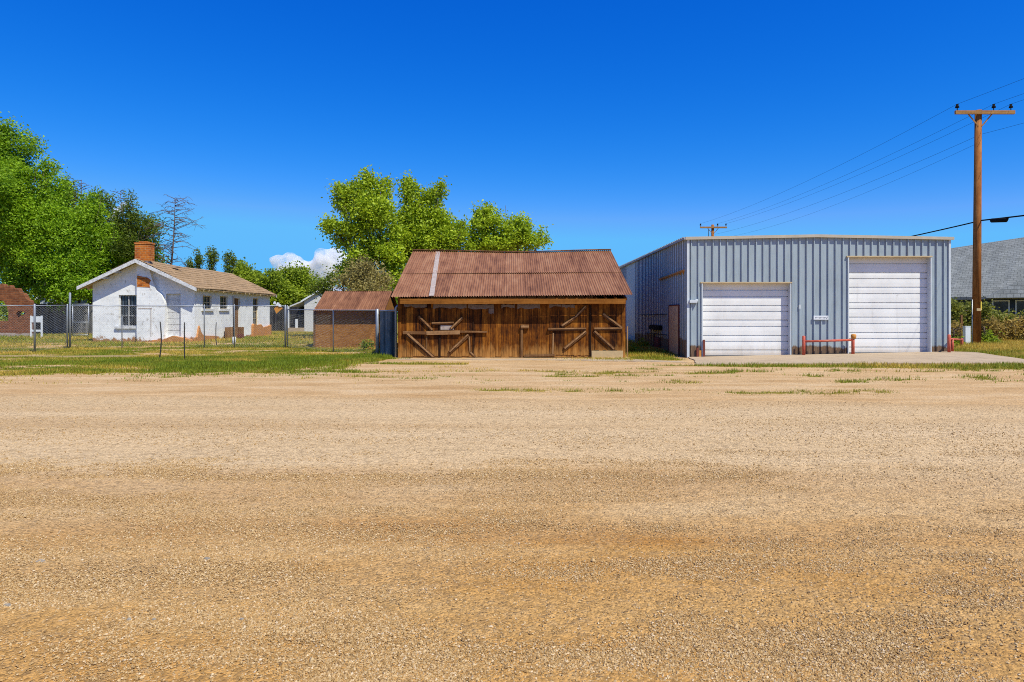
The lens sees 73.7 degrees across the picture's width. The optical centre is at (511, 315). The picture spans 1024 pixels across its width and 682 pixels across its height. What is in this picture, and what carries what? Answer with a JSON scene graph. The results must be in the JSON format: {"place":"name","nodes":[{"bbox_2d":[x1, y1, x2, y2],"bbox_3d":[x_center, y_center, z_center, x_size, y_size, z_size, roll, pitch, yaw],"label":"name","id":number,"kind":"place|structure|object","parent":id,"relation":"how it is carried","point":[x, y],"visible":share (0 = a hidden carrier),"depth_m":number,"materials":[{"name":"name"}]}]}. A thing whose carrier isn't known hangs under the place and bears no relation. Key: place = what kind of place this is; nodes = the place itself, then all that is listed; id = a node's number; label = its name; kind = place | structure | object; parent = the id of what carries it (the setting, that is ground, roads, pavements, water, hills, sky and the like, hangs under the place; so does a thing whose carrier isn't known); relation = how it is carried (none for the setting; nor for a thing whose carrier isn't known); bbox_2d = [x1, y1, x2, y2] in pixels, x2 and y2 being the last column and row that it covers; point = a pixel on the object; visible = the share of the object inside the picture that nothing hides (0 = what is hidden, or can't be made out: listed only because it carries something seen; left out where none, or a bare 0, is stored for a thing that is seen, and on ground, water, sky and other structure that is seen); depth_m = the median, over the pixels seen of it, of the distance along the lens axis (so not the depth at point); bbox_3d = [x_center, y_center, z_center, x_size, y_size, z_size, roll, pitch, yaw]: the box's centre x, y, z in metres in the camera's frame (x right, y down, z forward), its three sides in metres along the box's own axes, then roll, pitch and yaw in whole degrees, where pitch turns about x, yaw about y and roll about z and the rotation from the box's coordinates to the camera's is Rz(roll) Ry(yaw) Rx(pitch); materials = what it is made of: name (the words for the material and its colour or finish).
{"place":"outdoors","nodes":[
{"label":"outdoors","id":0,"kind":"place"},
{"bbox_2d":[0,394,1023,681],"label":"gravel road","id":1,"kind":"structure","parent":0,"point":[368,418],"depth_m":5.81,"materials":[{"name":"beige gravel"}]},
{"bbox_2d":[0,316,1023,404],"bbox_3d":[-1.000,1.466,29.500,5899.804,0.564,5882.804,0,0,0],"label":"ground","id":2,"kind":"structure","parent":0,"point":[934,388],"depth_m":17.33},
{"bbox_2d":[0,284,33,336],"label":"brick ruin","id":3,"kind":"object","parent":2,"relation":"on","point":[11,295],"visible":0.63,"depth_m":50.00,"materials":[{"name":"brick"}]},
{"bbox_2d":[0,304,67,351],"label":"chain link fence","id":4,"kind":"object","parent":2,"relation":"on","point":[35,324],"visible":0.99,"depth_m":31.09,"materials":[{"name":"metal"}]},
{"bbox_2d":[30,316,42,336],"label":"wooden stand","id":5,"kind":"object","parent":2,"relation":"on","point":[37,320],"visible":0.77,"depth_m":46.01,"materials":[{"name":"white wood"}]},
{"bbox_2d":[0,111,92,315],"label":"broadleaf tree","id":6,"kind":"object","parent":2,"relation":"on","point":[36,229],"visible":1,"depth_m":53.94,"materials":[{"name":"green plant"}]},
{"bbox_2d":[24,303,92,333],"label":"board fence","id":7,"kind":"object","parent":2,"relation":"on","point":[62,321],"visible":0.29,"depth_m":56.01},
{"bbox_2d":[35,297,87,303],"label":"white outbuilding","id":8,"kind":"structure","parent":2,"relation":"on","point":[82,301],"depth_m":62.00,"materials":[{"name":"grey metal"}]},
{"bbox_2d":[46,176,82,212],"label":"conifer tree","id":9,"kind":"object","parent":2,"relation":"on","point":[75,196],"visible":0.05,"depth_m":59.91,"materials":[{"name":"green plant"}]},
{"bbox_2d":[72,304,88,335],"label":"wire gate","id":10,"kind":"structure","parent":2,"relation":"on","point":[78,321],"depth_m":48.97,"materials":[{"name":"grey metal"}]},
{"bbox_2d":[73,180,92,303],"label":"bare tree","id":11,"kind":"object","parent":2,"relation":"on","point":[79,301],"visible":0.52,"depth_m":60.98,"materials":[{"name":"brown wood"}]},
{"bbox_2d":[61,185,131,303],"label":"broadleaf tree","id":12,"kind":"object","parent":2,"relation":"on","point":[91,249],"visible":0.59,"depth_m":56.49,"materials":[{"name":"green plant"}]},
{"bbox_2d":[71,187,121,246],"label":"conifer tree","id":13,"kind":"object","parent":2,"relation":"on","point":[111,202],"visible":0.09,"depth_m":59.74,"materials":[{"name":"green plant"}]},
{"bbox_2d":[0,355,194,357],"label":"kerb strip","id":14,"kind":"object","parent":2,"relation":"on","point":[81,356],"visible":0.49,"depth_m":27.87,"materials":[{"name":"beige concrete"}]},
{"bbox_2d":[110,190,125,219],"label":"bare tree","id":15,"kind":"object","parent":2,"relation":"on","point":[120,197],"visible":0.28,"depth_m":60.97,"materials":[{"name":"grey wood"}]},
{"bbox_2d":[101,189,170,262],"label":"tree","id":16,"kind":"object","parent":2,"relation":"on","point":[132,231],"visible":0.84,"depth_m":57.34,"materials":[{"name":"green plant"}]},
{"bbox_2d":[105,221,169,267],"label":"broadleaf tree","id":17,"kind":"object","parent":2,"relation":"on","point":[155,259],"visible":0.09,"depth_m":58.18,"materials":[{"name":"green plant"}]},
{"bbox_2d":[159,322,161,357],"bbox_3d":[-13.595,1.015,26.376,0.125,1.570,0.044,0,0,0],"label":"steel post","id":18,"kind":"object","parent":2,"relation":"on","point":[161,340],"visible":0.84,"depth_m":26.36,"materials":[{"name":"metal"}]},
{"bbox_2d":[142,194,204,266],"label":"bare tree","id":19,"kind":"object","parent":2,"relation":"on","point":[172,247],"visible":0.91,"depth_m":55.98,"materials":[{"name":"grey wood"}]},
{"bbox_2d":[77,241,276,341],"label":"white house","id":20,"kind":"structure","parent":2,"relation":"on","point":[143,278],"depth_m":40.00,"materials":[{"name":"white painted plaster"},{"name":"tan shingle"},{"name":"brick"}]},
{"bbox_2d":[114,295,136,328],"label":"window","id":21,"kind":"structure","parent":20,"relation":"in","point":[127,311],"depth_m":40.17,"materials":[{"name":"metal"}]},
{"bbox_2d":[167,294,180,335],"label":"boarded door","id":22,"kind":"structure","parent":20,"relation":"in","point":[174,300],"depth_m":40.17,"materials":[{"name":"white wood"}]},
{"bbox_2d":[201,296,213,310],"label":"window","id":23,"kind":"structure","parent":20,"relation":"in","point":[206,299],"depth_m":41.88,"materials":[{"name":"beige glass"}]},
{"bbox_2d":[219,296,229,310],"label":"window","id":24,"kind":"structure","parent":20,"relation":"in","point":[222,298],"depth_m":44.26,"materials":[{"name":"beige glass"}]},
{"bbox_2d":[234,298,237,326],"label":"door","id":25,"kind":"structure","parent":20,"relation":"in","point":[235,299],"depth_m":46.46,"materials":[{"name":"brown wood"}]},
{"bbox_2d":[253,298,256,324],"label":"window","id":26,"kind":"structure","parent":20,"relation":"in","point":[254,299],"depth_m":49.76,"materials":[{"name":"beige"}]},
{"bbox_2d":[69,292,285,347],"bbox_3d":[-16.563,0.291,34.001,10.508,2.865,0.351,0,0,-3],"label":"chain link fence","id":27,"kind":"object","parent":2,"relation":"on","point":[122,324],"visible":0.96,"depth_m":33.99,"materials":[{"name":"metal"}]},
{"bbox_2d":[274,306,282,313],"bbox_3d":[-11.604,-0.315,33.915,0.430,0.430,0.030,0,0,0],"label":"orange board","id":28,"kind":"object","parent":27,"relation":"attached to","point":[277,309],"visible":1,"depth_m":33.90,"materials":[{"name":"orange wood"}]},
{"bbox_2d":[184,322,184,358],"bbox_3d":[-12.653,1.029,26.376,0.051,1.543,0.044,0,0,0],"label":"steel post","id":29,"kind":"object","parent":2,"relation":"on","point":[184,340],"visible":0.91,"depth_m":26.36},
{"bbox_2d":[184,257,194,267],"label":"columnar tree","id":30,"kind":"object","parent":2,"relation":"on","point":[191,265],"visible":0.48,"depth_m":77.85,"materials":[{"name":"green plant"}]},
{"bbox_2d":[0,286,397,321],"bbox_3d":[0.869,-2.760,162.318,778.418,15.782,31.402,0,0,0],"label":"distant woods","id":31,"kind":"object","parent":2,"relation":"on","point":[4,310],"visible":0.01,"depth_m":154.23,"materials":[{"name":"green plant"}]},
{"bbox_2d":[192,246,205,268],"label":"columnar tree","id":32,"kind":"object","parent":2,"relation":"on","point":[198,259],"visible":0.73,"depth_m":77.88,"materials":[{"name":"green plant"}]},
{"bbox_2d":[203,245,220,270],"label":"columnar tree","id":33,"kind":"object","parent":2,"relation":"on","point":[211,262],"visible":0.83,"depth_m":77.77,"materials":[{"name":"green plant"}]},
{"bbox_2d":[221,249,238,273],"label":"columnar tree","id":34,"kind":"object","parent":2,"relation":"on","point":[230,259],"visible":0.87,"depth_m":77.69,"materials":[{"name":"green plant"}]},
{"bbox_2d":[232,296,235,344],"bbox_3d":[-15.067,0.290,37.000,0.162,2.749,0.170,0,0,0],"label":"metal pole","id":35,"kind":"object","parent":2,"relation":"on","point":[233,322],"visible":0.48,"depth_m":36.95,"materials":[{"name":"metal"}]},
{"bbox_2d":[225,327,243,338],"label":"wooden crate","id":36,"kind":"object","parent":2,"relation":"on","point":[240,330],"visible":0.66,"depth_m":43.94,"materials":[{"name":"brown wood"}]},
{"bbox_2d":[226,257,264,283],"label":"broadleaf tree","id":37,"kind":"object","parent":2,"relation":"on","point":[245,271],"visible":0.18,"depth_m":90.51,"materials":[{"name":"green plant"}]},
{"bbox_2d":[253,267,302,306],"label":"broadleaf tree","id":38,"kind":"object","parent":2,"relation":"on","point":[272,281],"visible":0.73,"depth_m":86.76,"materials":[{"name":"green plant"}]},
{"bbox_2d":[270,306,303,330],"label":"board fence","id":39,"kind":"object","parent":2,"relation":"on","point":[274,322],"visible":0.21,"depth_m":68.01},
{"bbox_2d":[277,260,316,303],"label":"broadleaf tree","id":40,"kind":"object","parent":2,"relation":"on","point":[298,276],"visible":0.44,"depth_m":90.63,"materials":[{"name":"green plant"}]},
{"bbox_2d":[288,286,346,331],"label":"white outbuilding","id":41,"kind":"structure","parent":2,"relation":"on","point":[307,302],"depth_m":65.00,"materials":[{"name":"white paint"}]},
{"bbox_2d":[302,264,339,303],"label":"shrub","id":42,"kind":"object","parent":2,"relation":"on","point":[321,289],"visible":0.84,"depth_m":43.83,"materials":[{"name":"green plant"}]},
{"bbox_2d":[302,272,340,295],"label":"broadleaf tree","id":43,"kind":"object","parent":2,"relation":"on","point":[310,288],"visible":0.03,"depth_m":83.57,"materials":[{"name":"green plant"}]},
{"bbox_2d":[287,305,378,353],"bbox_3d":[-8.395,0.635,31.355,7.939,2.313,0.163,0,0,45],"label":"chain link fence","id":44,"kind":"object","parent":2,"relation":"on","point":[377,330],"visible":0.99,"depth_m":30.97,"materials":[{"name":"metal"}]},
{"bbox_2d":[313,291,397,348],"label":"brown shed","id":45,"kind":"structure","parent":2,"relation":"on","point":[355,300],"depth_m":34.20,"materials":[{"name":"brick"}]},
{"bbox_2d":[315,164,414,298],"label":"broadleaf tree","id":46,"kind":"object","parent":2,"relation":"on","point":[367,205],"visible":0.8,"depth_m":45.31,"materials":[{"name":"green plant"}]},
{"bbox_2d":[356,339,374,348],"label":"weed clump","id":47,"kind":"object","parent":2,"relation":"on","point":[364,346],"visible":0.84,"depth_m":32.69,"materials":[{"name":"green plant"}]},
{"bbox_2d":[330,249,401,290],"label":"shrub","id":48,"kind":"object","parent":2,"relation":"on","point":[357,279],"visible":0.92,"depth_m":40.66,"materials":[{"name":"green plant"}]},
{"bbox_2d":[380,304,397,357],"bbox_3d":[-5.064,0.672,28.070,1.224,2.257,0.127,0,0,41],"label":"slatted screen","id":49,"kind":"object","parent":2,"relation":"on","point":[388,331],"visible":0.79,"depth_m":28.09,"materials":[{"name":"metal"}]},
{"bbox_2d":[390,169,480,261],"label":"broadleaf tree","id":50,"kind":"object","parent":2,"relation":"on","point":[424,214],"visible":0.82,"depth_m":47.35,"materials":[{"name":"green plant"}]},
{"bbox_2d":[462,199,553,250],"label":"broadleaf tree","id":51,"kind":"object","parent":2,"relation":"on","point":[486,223],"visible":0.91,"depth_m":48.55,"materials":[{"name":"green plant"}]},
{"bbox_2d":[391,249,631,357],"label":"wooden barn","id":52,"kind":"structure","parent":2,"relation":"on","point":[515,304],"depth_m":27.61,"materials":[{"name":"wood"}]},
{"bbox_2d":[406,308,438,357],"bbox_3d":[-3.611,0.727,27.542,1.332,2.047,0.113,0,0,0],"label":"door","id":53,"kind":"structure","parent":52,"relation":"in","point":[415,316],"depth_m":27.58,"materials":[{"name":"brown wood"}]},
{"bbox_2d":[432,308,471,356],"bbox_3d":[-2.417,0.681,27.542,1.639,1.954,0.113,0,0,0],"label":"door","id":54,"kind":"structure","parent":52,"relation":"in","point":[459,347],"depth_m":27.58,"materials":[{"name":"brown wood"}]},
{"bbox_2d":[548,305,588,355],"bbox_3d":[2.274,0.590,27.542,1.638,2.043,0.113,0,0,0],"label":"door","id":55,"kind":"structure","parent":52,"relation":"in","point":[578,317],"depth_m":27.58,"materials":[{"name":"brown wood"}]},
{"bbox_2d":[591,304,622,350],"bbox_3d":[3.854,0.469,27.542,1.294,1.908,0.113,0,0,0],"label":"door","id":56,"kind":"structure","parent":52,"relation":"in","point":[606,319],"depth_m":27.58,"materials":[{"name":"brown wood"}]},
{"bbox_2d":[0,331,1023,395],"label":"grass","id":57,"kind":"structure","parent":2,"relation":"on","point":[197,364],"depth_m":24.30,"materials":[{"name":"green plant"}]},
{"bbox_2d":[398,358,687,362],"bbox_3d":[1.051,1.754,26.483,11.014,0.137,1.976,0,0,9],"label":"barn threshold","id":58,"kind":"object","parent":2,"relation":"on","point":[633,360],"visible":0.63,"depth_m":26.27,"materials":[{"name":"concrete"}]},
{"bbox_2d":[625,340,640,352],"bbox_3d":[5.442,1.503,30.525,0.897,0.848,0.764,0,0,-35],"label":"weed clump","id":59,"kind":"object","parent":2,"relation":"on","point":[634,347],"visible":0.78,"depth_m":30.50,"materials":[{"name":"green plant"}]},
{"bbox_2d":[636,338,649,346],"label":"weed clump","id":60,"kind":"object","parent":2,"relation":"on","point":[647,344],"visible":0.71,"depth_m":32.95,"materials":[{"name":"green plant"}]},
{"bbox_2d":[700,224,726,235],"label":"utility pole","id":61,"kind":"object","parent":2,"relation":"on","point":[712,227],"visible":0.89,"depth_m":69.86,"materials":[{"name":"brown wood"}]},
{"bbox_2d":[619,234,953,357],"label":"metal building","id":62,"kind":"structure","parent":2,"relation":"on","point":[702,296],"depth_m":27.83,"materials":[{"name":"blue metal"}]},
{"bbox_2d":[668,304,679,355],"bbox_3d":[7.003,0.615,29.550,0.055,2.170,1.800,0,0,0],"label":"side door","id":63,"kind":"structure","parent":62,"relation":"in","point":[673,310],"depth_m":29.37,"materials":[{"name":"brown metal"}]},
{"bbox_2d":[703,284,787,355],"bbox_3d":[9.461,0.003,27.838,3.558,3.290,0.075,0,0,0],"label":"garage door","id":64,"kind":"structure","parent":62,"relation":"in","point":[739,319],"depth_m":27.83,"materials":[{"name":"white paint"}]},
{"bbox_2d":[849,258,926,352],"bbox_3d":[15.242,-0.606,27.838,3.315,4.270,0.075,0,0,0],"label":"garage door","id":65,"kind":"structure","parent":62,"relation":"in","point":[888,296],"depth_m":27.83,"materials":[{"name":"white paint"}]},
{"bbox_2d":[688,351,1023,364],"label":"concrete apron","id":66,"kind":"object","parent":2,"relation":"on","point":[945,357],"visible":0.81,"depth_m":24.93,"materials":[{"name":"beige concrete"}]},
{"bbox_2d":[802,334,855,354],"bbox_3d":[12.670,1.216,27.270,2.150,0.969,0.200,0,0,0],"label":"pipe rail","id":67,"kind":"object","parent":66,"relation":"on","point":[853,338],"visible":0.9,"depth_m":27.24,"materials":[{"name":"red metal"}]},
{"bbox_2d":[947,334,962,351],"bbox_3d":[18.710,1.165,28.775,0.115,0.840,4.545,0,0,39],"label":"pipe rail","id":68,"kind":"object","parent":2,"relation":"on","point":[950,344],"visible":0.81,"depth_m":27.07,"materials":[{"name":"red metal"}]},
{"bbox_2d":[951,325,965,343],"bbox_3d":[20.459,1.003,31.669,1.368,1.156,0.951,0,0,34],"label":"shrub","id":69,"kind":"object","parent":2,"relation":"on","point":[959,337],"visible":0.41,"depth_m":31.44,"materials":[{"name":"green plant"}]},
{"bbox_2d":[951,297,970,327],"bbox_3d":[23.401,0.278,36.287,1.701,2.568,1.995,0,0,29],"label":"shrub","id":70,"kind":"object","parent":2,"relation":"on","point":[955,308],"visible":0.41,"depth_m":35.92,"materials":[{"name":"green plant"}]},
{"bbox_2d":[951,317,971,337],"bbox_3d":[22.154,0.862,33.934,1.693,1.691,1.348,0,0,-41],"label":"shrub","id":71,"kind":"object","parent":2,"relation":"on","point":[954,325],"visible":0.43,"depth_m":33.78,"materials":[{"name":"green plant"}]},
{"bbox_2d":[960,315,962,335],"bbox_3d":[22.708,0.681,34.500,0.100,1.450,0.100,0,0,0],"label":"wooden stake","id":72,"kind":"object","parent":2,"relation":"on","point":[961,319],"visible":0.36,"depth_m":34.45,"materials":[{"name":"brown wood"}]},
{"bbox_2d":[962,326,970,342],"bbox_3d":[21.312,0.943,32.000,0.270,0.910,0.220,0,0,0],"label":"utility box","id":73,"kind":"object","parent":2,"relation":"on","point":[966,334],"visible":0.8,"depth_m":31.90,"materials":[{"name":"white plastic"}]},
{"bbox_2d":[957,296,999,333],"bbox_3d":[24.744,0.208,37.056,2.489,2.548,2.260,0,0,0],"label":"shrub","id":74,"kind":"object","parent":2,"relation":"on","point":[985,310],"visible":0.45,"depth_m":36.59,"materials":[{"name":"green plant"}]},
{"bbox_2d":[954,104,1014,343],"bbox_3d":[22.021,-4.159,31.948,2.770,11.410,0.485,0,0,0],"label":"utility pole","id":75,"kind":"object","parent":2,"relation":"on","point":[976,272],"visible":0.97,"depth_m":31.86,"materials":[{"name":"brown wood"}]},
{"bbox_2d":[707,105,954,221],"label":"power line","id":76,"kind":"object","parent":75,"relation":"attached to","point":[841,164],"visible":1,"depth_m":41.21,"materials":[{"name":"black metal"}]},
{"bbox_2d":[721,126,948,222],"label":"power line","id":77,"kind":"object","parent":75,"relation":"hanging from","point":[862,167],"visible":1,"depth_m":42.66,"materials":[{"name":"black metal"}]},
{"bbox_2d":[718,138,971,233],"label":"power line","id":78,"kind":"object","parent":75,"relation":"attached to","point":[866,183],"visible":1,"depth_m":41.18,"materials":[{"name":"black metal"}]},
{"bbox_2d":[735,146,970,235],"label":"power line","id":79,"kind":"object","parent":75,"relation":"attached to","point":[868,191],"visible":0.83,"depth_m":40.98,"materials":[{"name":"black metal"}]},
{"bbox_2d":[726,109,999,223],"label":"power line","id":80,"kind":"object","parent":75,"relation":"hanging from","point":[875,167],"visible":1,"depth_m":42.67,"materials":[{"name":"black metal"}]},
{"bbox_2d":[913,222,972,235],"bbox_3d":[21.228,-4.832,50.891,0.058,1.197,38.246,0,0,-2],"label":"power line","id":81,"kind":"object","parent":75,"relation":"attached to","point":[943,229],"visible":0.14,"depth_m":34.45,"materials":[{"name":"black metal"}]},
{"bbox_2d":[981,215,1023,222],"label":"splice case","id":82,"kind":"object","parent":75,"relation":"attached to","point":[1001,219],"visible":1,"depth_m":30.47,"materials":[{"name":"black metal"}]},
{"bbox_2d":[951,237,1023,315],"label":"grey house","id":83,"kind":"structure","parent":2,"relation":"on","point":[1002,273],"depth_m":46.99,"materials":[{"name":"grey"}]},
{"bbox_2d":[992,300,1009,313],"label":"window","id":84,"kind":"structure","parent":83,"relation":"in","point":[1004,305],"depth_m":45.07,"materials":[{"name":"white glass"}]},
{"bbox_2d":[1015,300,1023,315],"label":"window","id":85,"kind":"structure","parent":83,"relation":"in","point":[1019,304],"depth_m":44.49,"materials":[{"name":"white glass"}]},
{"bbox_2d":[971,324,1004,341],"bbox_3d":[22.910,0.984,32.935,1.212,1.232,1.452,0,0,-33],"label":"shrub","id":86,"kind":"object","parent":2,"relation":"on","point":[985,337],"visible":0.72,"depth_m":32.76,"materials":[{"name":"green plant"}]},
{"bbox_2d":[971,315,1018,339],"bbox_3d":[24.461,0.822,34.520,2.270,1.812,1.919,0,0,0],"label":"shrub","id":87,"kind":"object","parent":2,"relation":"on","point":[995,326],"visible":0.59,"depth_m":34.35,"materials":[{"name":"brown plant"}]},
{"bbox_2d":[981,307,1019,326],"bbox_3d":[26.760,0.363,37.966,2.219,2.213,2.249,0,0,0],"label":"shrub","id":88,"kind":"object","parent":2,"relation":"on","point":[1001,317],"visible":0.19,"depth_m":37.41,"materials":[{"name":"green plant"}]},
{"bbox_2d":[990,313,1023,339],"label":"shrub","id":89,"kind":"object","parent":2,"relation":"on","point":[1017,325],"visible":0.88,"depth_m":34.45,"materials":[{"name":"yellow plant"}]},
{"bbox_2d":[1003,309,1023,333],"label":"shrub","id":90,"kind":"object","parent":2,"relation":"on","point":[1016,314],"visible":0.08,"depth_m":38.91,"materials":[{"name":"green plant"}]},
{"bbox_2d":[0,0,1023,303],"label":"sky","id":91,"kind":"structure","parent":0,"point":[625,127],"materials":[{"name":"blue"}]}
]}

